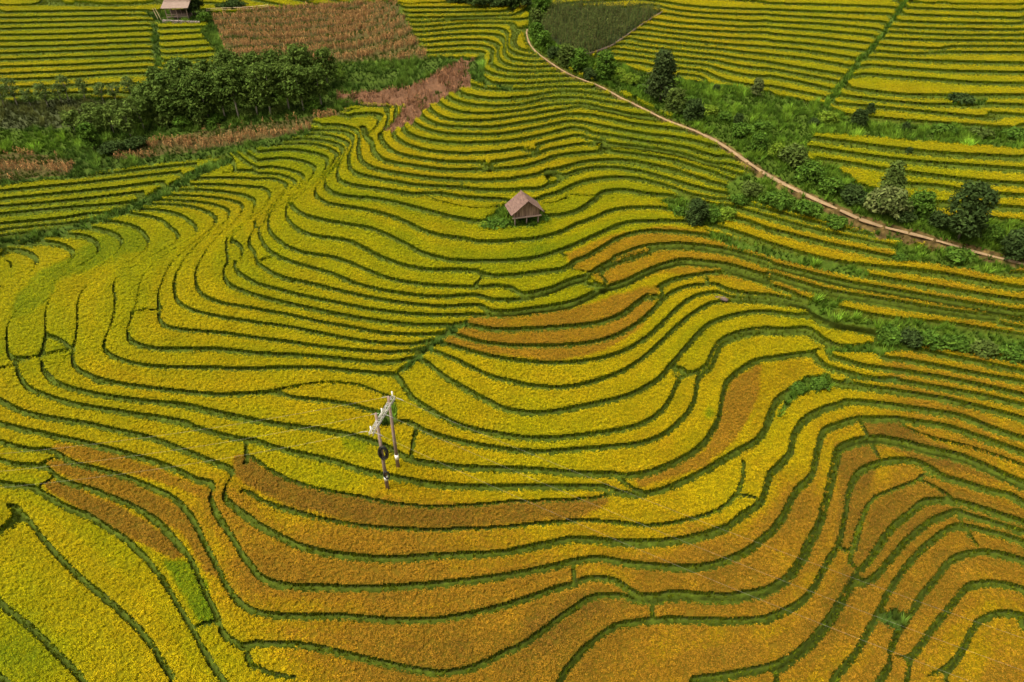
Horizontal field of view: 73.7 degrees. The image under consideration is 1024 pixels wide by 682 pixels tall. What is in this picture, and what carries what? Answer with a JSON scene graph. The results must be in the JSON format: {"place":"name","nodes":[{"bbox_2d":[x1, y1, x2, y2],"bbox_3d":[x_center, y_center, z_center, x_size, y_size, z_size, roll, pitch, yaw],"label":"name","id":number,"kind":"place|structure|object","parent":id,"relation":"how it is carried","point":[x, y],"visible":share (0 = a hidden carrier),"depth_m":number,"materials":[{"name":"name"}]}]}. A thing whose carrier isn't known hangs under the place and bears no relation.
{"place":"outdoors","nodes":[
{"label":"outdoors","id":0,"kind":"place"},
{"bbox_2d":[0,0,1023,681],"bbox_3d":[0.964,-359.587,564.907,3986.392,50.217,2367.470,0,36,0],"label":"terrain","id":1,"kind":"structure","parent":0,"point":[858,328],"depth_m":69.70,"materials":[{"name":"plant"}]},
{"bbox_2d":[0,76,19,105],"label":"pale sapling","id":2,"kind":"object","parent":1,"relation":"on","point":[5,87],"visible":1,"depth_m":110.79,"materials":[{"name":"green plant"}]},
{"bbox_2d":[32,82,50,106],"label":"pale sapling","id":3,"kind":"object","parent":1,"relation":"on","point":[40,87],"visible":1,"depth_m":110.70,"materials":[{"name":"green plant"}]},
{"bbox_2d":[55,74,72,100],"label":"pale sapling","id":4,"kind":"object","parent":1,"relation":"on","point":[61,78],"visible":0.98,"depth_m":112.45,"materials":[{"name":"green plant"}]},
{"bbox_2d":[0,95,131,128],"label":"scrub grass","id":5,"kind":"structure","parent":1,"relation":"on","point":[34,115],"depth_m":111.41,"materials":[{"name":"green plant"}]},
{"bbox_2d":[58,107,81,129],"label":"light tree","id":6,"kind":"object","parent":1,"relation":"on","point":[68,117],"visible":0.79,"depth_m":106.43,"materials":[{"name":"green plant"}]},
{"bbox_2d":[73,77,88,96],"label":"pale sapling","id":7,"kind":"object","parent":1,"relation":"on","point":[83,88],"visible":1,"depth_m":112.58,"materials":[{"name":"green plant"}]},
{"bbox_2d":[71,111,102,130],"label":"light tree","id":8,"kind":"object","parent":1,"relation":"on","point":[84,117],"visible":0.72,"depth_m":104.78,"materials":[{"name":"green plant"}]},
{"bbox_2d":[75,122,102,148],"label":"round bush","id":9,"kind":"object","parent":1,"relation":"on","point":[89,134],"visible":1,"depth_m":101.00,"materials":[{"name":"green plant"}]},
{"bbox_2d":[89,103,118,131],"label":"light tree","id":10,"kind":"object","parent":1,"relation":"on","point":[105,118],"visible":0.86,"depth_m":104.98,"materials":[{"name":"green plant"}]},
{"bbox_2d":[96,139,125,154],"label":"dark bush","id":11,"kind":"object","parent":1,"relation":"on","point":[108,147],"visible":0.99,"depth_m":101.40,"materials":[{"name":"green plant"}]},
{"bbox_2d":[103,99,126,115],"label":"light tree","id":12,"kind":"object","parent":1,"relation":"on","point":[114,104],"visible":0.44,"depth_m":108.37,"materials":[{"name":"green plant"}]},
{"bbox_2d":[111,106,137,135],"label":"light tree","id":13,"kind":"object","parent":1,"relation":"on","point":[121,117],"visible":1,"depth_m":103.57,"materials":[{"name":"green plant"}]},
{"bbox_2d":[119,76,134,94],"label":"pale sapling","id":14,"kind":"object","parent":1,"relation":"on","point":[124,81],"visible":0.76,"depth_m":111.97,"materials":[{"name":"green plant"}]},
{"bbox_2d":[123,135,147,149],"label":"dark bush","id":15,"kind":"object","parent":1,"relation":"on","point":[132,142],"visible":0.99,"depth_m":102.46,"materials":[{"name":"green plant"}]},
{"bbox_2d":[122,96,155,128],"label":"light tree","id":16,"kind":"object","parent":1,"relation":"on","point":[141,103],"visible":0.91,"depth_m":104.67,"materials":[{"name":"green plant"}]},
{"bbox_2d":[135,79,167,121],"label":"grove tree","id":17,"kind":"object","parent":1,"relation":"on","point":[145,90],"visible":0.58,"depth_m":105.81,"materials":[{"name":"green plant"}]},
{"bbox_2d":[142,64,170,95],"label":"grove tree","id":18,"kind":"object","parent":1,"relation":"on","point":[151,71],"visible":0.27,"depth_m":109.33,"materials":[{"name":"green plant"}]},
{"bbox_2d":[153,113,172,127],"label":"understory bush","id":19,"kind":"object","parent":1,"relation":"on","point":[159,120],"visible":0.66,"depth_m":106.69,"materials":[{"name":"green plant"}]},
{"bbox_2d":[149,70,184,119],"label":"grove tree","id":20,"kind":"object","parent":1,"relation":"on","point":[167,101],"visible":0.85,"depth_m":104.58,"materials":[{"name":"green plant"}]},
{"bbox_2d":[160,0,192,19],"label":"open shed","id":21,"kind":"structure","parent":1,"relation":"on","point":[170,4],"depth_m":140.83,"materials":[{"name":"brown wood"}]},
{"bbox_2d":[162,56,196,86],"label":"grove tree","id":22,"kind":"object","parent":1,"relation":"on","point":[174,64],"visible":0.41,"depth_m":109.03,"materials":[{"name":"green plant"}]},
{"bbox_2d":[171,114,192,126],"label":"understory bush","id":23,"kind":"object","parent":1,"relation":"on","point":[179,120],"visible":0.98,"depth_m":105.91,"materials":[{"name":"green plant"}]},
{"bbox_2d":[169,76,200,117],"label":"grove tree","id":24,"kind":"object","parent":1,"relation":"on","point":[178,102],"visible":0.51,"depth_m":104.82,"materials":[{"name":"green plant"}]},
{"bbox_2d":[181,0,204,13],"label":"roundtop tree","id":25,"kind":"object","parent":1,"relation":"on","point":[194,5],"visible":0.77,"depth_m":142.77,"materials":[{"name":"green plant"}]},
{"bbox_2d":[179,67,218,119],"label":"grove tree","id":26,"kind":"object","parent":1,"relation":"on","point":[193,77],"visible":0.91,"depth_m":103.36,"materials":[{"name":"green plant"}]},
{"bbox_2d":[190,58,214,75],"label":"grove tree","id":27,"kind":"object","parent":1,"relation":"on","point":[202,65],"visible":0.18,"depth_m":109.18,"materials":[{"name":"green plant"}]},
{"bbox_2d":[206,113,224,124],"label":"understory bush","id":28,"kind":"object","parent":1,"relation":"on","point":[217,117],"visible":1,"depth_m":106.02,"materials":[{"name":"green plant"}]},
{"bbox_2d":[202,71,231,115],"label":"grove tree","id":29,"kind":"object","parent":1,"relation":"on","point":[215,92],"visible":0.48,"depth_m":103.64,"materials":[{"name":"green plant"}]},
{"bbox_2d":[208,49,242,77],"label":"grove tree","id":30,"kind":"object","parent":1,"relation":"on","point":[226,56],"visible":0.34,"depth_m":108.17,"materials":[{"name":"green plant"}]},
{"bbox_2d":[211,61,248,118],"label":"grove tree","id":31,"kind":"object","parent":1,"relation":"on","point":[224,75],"visible":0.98,"depth_m":102.36,"materials":[{"name":"green plant"}]},
{"bbox_2d":[220,0,247,8],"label":"dark bush","id":32,"kind":"object","parent":1,"relation":"on","point":[230,3],"visible":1,"depth_m":146.50,"materials":[{"name":"green plant"}]},
{"bbox_2d":[0,0,469,179],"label":"dry maize","id":33,"kind":"object","parent":1,"relation":"on","point":[321,30],"visible":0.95,"depth_m":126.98,"materials":[{"name":"brown plant"}]},
{"bbox_2d":[236,65,265,114],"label":"grove tree","id":34,"kind":"object","parent":1,"relation":"on","point":[246,87],"visible":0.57,"depth_m":103.46,"materials":[{"name":"green plant"}]},
{"bbox_2d":[234,51,267,80],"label":"grove tree","id":35,"kind":"object","parent":1,"relation":"on","point":[249,58],"visible":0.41,"depth_m":108.08,"materials":[{"name":"green plant"}]},
{"bbox_2d":[247,61,280,113],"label":"grove tree","id":36,"kind":"object","parent":1,"relation":"on","point":[266,93],"visible":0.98,"depth_m":101.51,"materials":[{"name":"green plant"}]},
{"bbox_2d":[257,47,284,81],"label":"grove tree","id":37,"kind":"object","parent":1,"relation":"on","point":[271,56],"visible":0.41,"depth_m":108.19,"materials":[{"name":"green plant"}]},
{"bbox_2d":[269,60,293,108],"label":"grove tree","id":38,"kind":"object","parent":1,"relation":"on","point":[278,85],"visible":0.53,"depth_m":102.41,"materials":[{"name":"green plant"}]},
{"bbox_2d":[278,64,312,110],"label":"grove tree","id":39,"kind":"object","parent":1,"relation":"on","point":[301,91],"visible":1,"depth_m":101.69,"materials":[{"name":"green plant"}]},
{"bbox_2d":[282,42,316,79],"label":"grove tree","id":40,"kind":"object","parent":1,"relation":"on","point":[297,55],"visible":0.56,"depth_m":107.05,"materials":[{"name":"green plant"}]},
{"bbox_2d":[302,98,320,111],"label":"understory bush","id":41,"kind":"object","parent":1,"relation":"on","point":[310,104],"visible":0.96,"depth_m":104.31,"materials":[{"name":"green plant"}]},
{"bbox_2d":[303,63,330,103],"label":"grove tree","id":42,"kind":"object","parent":1,"relation":"on","point":[319,85],"visible":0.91,"depth_m":103.60,"materials":[{"name":"green plant"}]},
{"bbox_2d":[311,46,338,80],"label":"grove tree","id":43,"kind":"object","parent":1,"relation":"on","point":[322,60],"visible":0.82,"depth_m":109.87,"materials":[{"name":"green plant"}]},
{"bbox_2d":[359,391,401,489],"bbox_3d":[-9.466,8.382,52.050,1.776,8.650,4.223,9,37,12],"label":"power pole","id":44,"kind":"object","parent":1,"relation":"on","point":[389,404],"visible":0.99,"depth_m":51.26,"materials":[{"name":"concrete"}]},
{"bbox_2d":[337,57,474,130],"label":"brown stubble","id":45,"kind":"object","parent":1,"relation":"on","point":[444,78],"visible":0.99,"depth_m":105.18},
{"bbox_2d":[0,9,911,630],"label":"meadow grass","id":46,"kind":"structure","parent":1,"relation":"on","point":[212,33],"depth_m":105.41,"materials":[{"name":"green plant"}]},
{"bbox_2d":[478,217,500,230],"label":"bank bush","id":47,"kind":"object","parent":1,"relation":"on","point":[492,223],"visible":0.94,"depth_m":77.09,"materials":[{"name":"green plant"}]},
{"bbox_2d":[0,0,1013,681],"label":"young rice","id":48,"kind":"object","parent":1,"relation":"on","point":[26,654],"visible":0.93,"depth_m":80.52,"materials":[{"name":"plant"}]},
{"bbox_2d":[0,0,1023,681],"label":"golden rice","id":49,"kind":"object","parent":1,"relation":"on","point":[110,646],"visible":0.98,"depth_m":63.28,"materials":[{"name":"plant"}]},
{"bbox_2d":[0,0,1023,427],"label":"gully weeds","id":50,"kind":"object","parent":1,"relation":"on","point":[714,96],"visible":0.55,"depth_m":89.86,"materials":[{"name":"green plant"}]},
{"bbox_2d":[0,0,1023,681],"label":"rice leaves","id":51,"kind":"object","parent":1,"relation":"on","point":[606,592],"visible":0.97,"depth_m":70.64,"materials":[{"name":"plant"}]},
{"bbox_2d":[505,190,543,225],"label":"wooden hut","id":52,"kind":"object","parent":1,"relation":"on","point":[520,204],"visible":0.96,"depth_m":77.69,"materials":[{"name":"brown wood"}]},
{"bbox_2d":[44,226,1023,681],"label":"ripe rice","id":53,"kind":"object","parent":1,"relation":"on","point":[662,652],"visible":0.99,"depth_m":49.67,"materials":[{"name":"plant"}]},
{"bbox_2d":[529,22,545,38],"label":"gully bush","id":54,"kind":"object","parent":1,"relation":"on","point":[536,27],"visible":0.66,"depth_m":112.63,"materials":[{"name":"green plant"}]},
{"bbox_2d":[532,0,551,11],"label":"gully bush","id":55,"kind":"object","parent":1,"relation":"on","point":[542,5],"visible":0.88,"depth_m":127.69,"materials":[{"name":"green plant"}]},
{"bbox_2d":[535,30,553,49],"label":"gully bush","id":56,"kind":"object","parent":1,"relation":"on","point":[545,40],"visible":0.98,"depth_m":108.11,"materials":[{"name":"green plant"}]},
{"bbox_2d":[554,43,574,67],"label":"gully bush","id":57,"kind":"object","parent":1,"relation":"on","point":[565,50],"visible":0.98,"depth_m":103.95,"materials":[{"name":"green plant"}]},
{"bbox_2d":[566,47,589,73],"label":"gully bush","id":58,"kind":"object","parent":1,"relation":"on","point":[580,58],"visible":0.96,"depth_m":103.84,"materials":[{"name":"green plant"}]},
{"bbox_2d":[541,0,661,51],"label":"green maize","id":59,"kind":"object","parent":1,"relation":"on","point":[576,41],"visible":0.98,"depth_m":125.15,"materials":[{"name":"green plant"}]},
{"bbox_2d":[594,49,617,79],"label":"young tree","id":60,"kind":"object","parent":1,"relation":"on","point":[605,61],"visible":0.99,"depth_m":103.06,"materials":[{"name":"green plant"}]},
{"bbox_2d":[619,72,639,84],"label":"gully bush","id":61,"kind":"object","parent":1,"relation":"on","point":[632,78],"visible":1,"depth_m":105.42,"materials":[{"name":"green plant"}]},
{"bbox_2d":[642,47,680,99],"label":"conical tree","id":62,"kind":"object","parent":1,"relation":"on","point":[661,74],"visible":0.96,"depth_m":97.20,"materials":[{"name":"green plant"}]},
{"bbox_2d":[661,87,686,114],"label":"gully bush","id":63,"kind":"object","parent":1,"relation":"on","point":[675,102],"visible":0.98,"depth_m":94.70,"materials":[{"name":"green plant"}]},
{"bbox_2d":[682,98,705,120],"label":"gully bush","id":64,"kind":"object","parent":1,"relation":"on","point":[694,109],"visible":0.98,"depth_m":93.24,"materials":[{"name":"green plant"}]},
{"bbox_2d":[684,197,709,226],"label":"bank bush","id":65,"kind":"object","parent":1,"relation":"on","point":[697,211],"visible":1,"depth_m":78.61,"materials":[{"name":"green plant"}]},
{"bbox_2d":[704,207,720,222],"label":"bank bush","id":66,"kind":"object","parent":1,"relation":"on","point":[714,212],"visible":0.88,"depth_m":79.35,"materials":[{"name":"green plant"}]},
{"bbox_2d":[717,207,736,222],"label":"bank bush","id":67,"kind":"object","parent":1,"relation":"on","point":[728,213],"visible":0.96,"depth_m":79.48,"materials":[{"name":"green plant"}]},
{"bbox_2d":[727,193,748,205],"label":"bank bush","id":68,"kind":"object","parent":1,"relation":"on","point":[740,199],"visible":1,"depth_m":80.85,"materials":[{"name":"green plant"}]},
{"bbox_2d":[730,122,756,137],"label":"gully bush","id":69,"kind":"object","parent":1,"relation":"on","point":[741,129],"visible":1,"depth_m":90.25,"materials":[{"name":"green plant"}]},
{"bbox_2d":[739,180,763,196],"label":"bank bush","id":70,"kind":"object","parent":1,"relation":"on","point":[749,188],"visible":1,"depth_m":80.67,"materials":[{"name":"green plant"}]},
{"bbox_2d":[750,77,764,94],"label":"flowering shrub","id":71,"kind":"object","parent":1,"relation":"on","point":[758,86],"visible":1,"depth_m":101.41,"materials":[{"name":"green plant"}]},
{"bbox_2d":[749,132,768,152],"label":"gully bush","id":72,"kind":"object","parent":1,"relation":"on","point":[759,141],"visible":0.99,"depth_m":86.53,"materials":[{"name":"green plant"}]},
{"bbox_2d":[752,119,773,131],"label":"gully bush","id":73,"kind":"object","parent":1,"relation":"on","point":[760,125],"visible":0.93,"depth_m":91.26,"materials":[{"name":"green plant"}]},
{"bbox_2d":[526,29,1023,264],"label":"footpath","id":74,"kind":"structure","parent":1,"relation":"on","point":[742,158],"depth_m":80.23,"materials":[{"name":"beige soil"}]},
{"bbox_2d":[759,189,795,210],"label":"bank bush","id":75,"kind":"object","parent":1,"relation":"on","point":[779,200],"visible":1,"depth_m":78.74,"materials":[{"name":"green plant"}]},
{"bbox_2d":[777,142,809,167],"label":"gully bush","id":76,"kind":"object","parent":1,"relation":"on","point":[792,154],"visible":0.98,"depth_m":83.77,"materials":[{"name":"green plant"}]},
{"bbox_2d":[788,381,807,395],"bbox_3d":[26.497,4.403,63.366,1.843,1.026,1.766,0,36,0],"label":"bank bush","id":77,"kind":"object","parent":1,"relation":"on","point":[799,386],"visible":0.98,"depth_m":63.13,"materials":[{"name":"green plant"}]},
{"bbox_2d":[792,199,823,217],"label":"bank bush","id":78,"kind":"object","parent":1,"relation":"on","point":[807,207],"visible":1,"depth_m":76.98,"materials":[{"name":"green plant"}]},
{"bbox_2d":[793,160,826,184],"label":"gully bush","id":79,"kind":"object","parent":1,"relation":"on","point":[812,171],"visible":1,"depth_m":80.54,"materials":[{"name":"green plant"}]},
{"bbox_2d":[808,376,831,393],"bbox_3d":[28.712,4.121,63.614,2.038,1.614,1.903,0,36,0],"label":"bank bush","id":80,"kind":"object","parent":1,"relation":"on","point":[817,384],"visible":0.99,"depth_m":63.20,"materials":[{"name":"green plant"}]},
{"bbox_2d":[818,110,839,123],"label":"gully bush","id":81,"kind":"object","parent":1,"relation":"on","point":[831,116],"visible":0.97,"depth_m":93.38,"materials":[{"name":"green plant"}]},
{"bbox_2d":[816,176,844,196],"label":"gully bush","id":82,"kind":"object","parent":1,"relation":"on","point":[833,185],"visible":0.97,"depth_m":78.23,"materials":[{"name":"green plant"}]},
{"bbox_2d":[826,214,847,229],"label":"bank bush","id":83,"kind":"object","parent":1,"relation":"on","point":[835,221],"visible":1,"depth_m":75.50,"materials":[{"name":"green plant"}]},
{"bbox_2d":[840,183,867,205],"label":"gully bush","id":84,"kind":"object","parent":1,"relation":"on","point":[850,193],"visible":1,"depth_m":76.24,"materials":[{"name":"green plant"}]},
{"bbox_2d":[850,108,869,127],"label":"gully bush","id":85,"kind":"object","parent":1,"relation":"on","point":[859,115],"visible":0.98,"depth_m":92.56,"materials":[{"name":"green plant"}]},
{"bbox_2d":[863,184,914,218],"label":"flowering shrub","id":86,"kind":"object","parent":1,"relation":"on","point":[888,199],"visible":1,"depth_m":74.11,"materials":[{"name":"green plant"}]},
{"bbox_2d":[875,323,902,346],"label":"bank bush","id":87,"kind":"object","parent":1,"relation":"on","point":[890,334],"visible":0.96,"depth_m":66.27,"materials":[{"name":"green plant"}]},
{"bbox_2d":[878,159,907,189],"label":"spire tree","id":88,"kind":"object","parent":1,"relation":"on","point":[895,174],"visible":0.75,"depth_m":76.55,"materials":[{"name":"green plant"}]},
{"bbox_2d":[891,208,917,223],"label":"gully bush","id":89,"kind":"object","parent":1,"relation":"on","point":[907,215],"visible":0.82,"depth_m":74.55,"materials":[{"name":"green plant"}]},
{"bbox_2d":[899,326,922,347],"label":"bank bush","id":90,"kind":"object","parent":1,"relation":"on","point":[911,338],"visible":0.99,"depth_m":65.65,"materials":[{"name":"green plant"}]},
{"bbox_2d":[907,188,936,219],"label":"gully bush","id":91,"kind":"object","parent":1,"relation":"on","point":[924,204],"visible":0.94,"depth_m":74.82,"materials":[{"name":"green plant"}]},
{"bbox_2d":[918,329,945,350],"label":"bank bush","id":92,"kind":"object","parent":1,"relation":"on","point":[932,339],"visible":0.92,"depth_m":65.27,"materials":[{"name":"green plant"}]},
{"bbox_2d":[926,209,947,226],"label":"gully bush","id":93,"kind":"object","parent":1,"relation":"on","point":[934,218],"visible":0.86,"depth_m":74.51,"materials":[{"name":"green plant"}]},
{"bbox_2d":[926,122,960,134],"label":"gully bush","id":94,"kind":"object","parent":1,"relation":"on","point":[944,127],"visible":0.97,"depth_m":90.79,"materials":[{"name":"green plant"}]},
{"bbox_2d":[941,333,973,355],"bbox_3d":[42.592,0.219,65.414,2.950,1.678,2.527,20,40,25],"label":"bank bush","id":95,"kind":"object","parent":1,"relation":"on","point":[954,343],"visible":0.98,"depth_m":64.91,"materials":[{"name":"green plant"}]},
{"bbox_2d":[942,245,976,263],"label":"bank bush","id":96,"kind":"object","parent":1,"relation":"on","point":[953,253],"visible":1,"depth_m":71.53,"materials":[{"name":"green plant"}]},
{"bbox_2d":[946,92,976,104],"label":"gully bush","id":97,"kind":"object","parent":1,"relation":"on","point":[962,98],"visible":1,"depth_m":96.82,"materials":[{"name":"green plant"}]},
{"bbox_2d":[940,179,1000,239],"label":"shade tree","id":98,"kind":"object","parent":1,"relation":"on","point":[971,217],"visible":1,"depth_m":70.76,"materials":[{"name":"green plant"}]},
{"bbox_2d":[969,126,995,139],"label":"gully bush","id":99,"kind":"object","parent":1,"relation":"on","point":[983,131],"visible":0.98,"depth_m":89.93,"materials":[{"name":"green plant"}]},
{"bbox_2d":[969,338,998,359],"bbox_3d":[44.890,0.690,64.756,2.675,1.502,2.507,-21,41,-26],"label":"bank bush","id":100,"kind":"object","parent":1,"relation":"on","point":[988,345],"visible":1,"depth_m":64.37,"materials":[{"name":"green plant"}]},
{"bbox_2d":[981,223,1006,240],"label":"gully bush","id":101,"kind":"object","parent":1,"relation":"on","point":[996,231],"visible":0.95,"depth_m":72.20,"materials":[{"name":"green plant"}]},
{"bbox_2d":[996,341,1023,364],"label":"bank bush","id":102,"kind":"object","parent":1,"relation":"on","point":[1016,352],"visible":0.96,"depth_m":63.91,"materials":[{"name":"green plant"}]},
{"bbox_2d":[1000,227,1023,261],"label":"gully bush","id":103,"kind":"object","parent":1,"relation":"on","point":[1012,242],"visible":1,"depth_m":70.33,"materials":[{"name":"green plant"}]},
{"bbox_2d":[1001,126,1023,140],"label":"gully bush","id":104,"kind":"object","parent":1,"relation":"on","point":[1014,131],"visible":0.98,"depth_m":89.38,"materials":[{"name":"green plant"}]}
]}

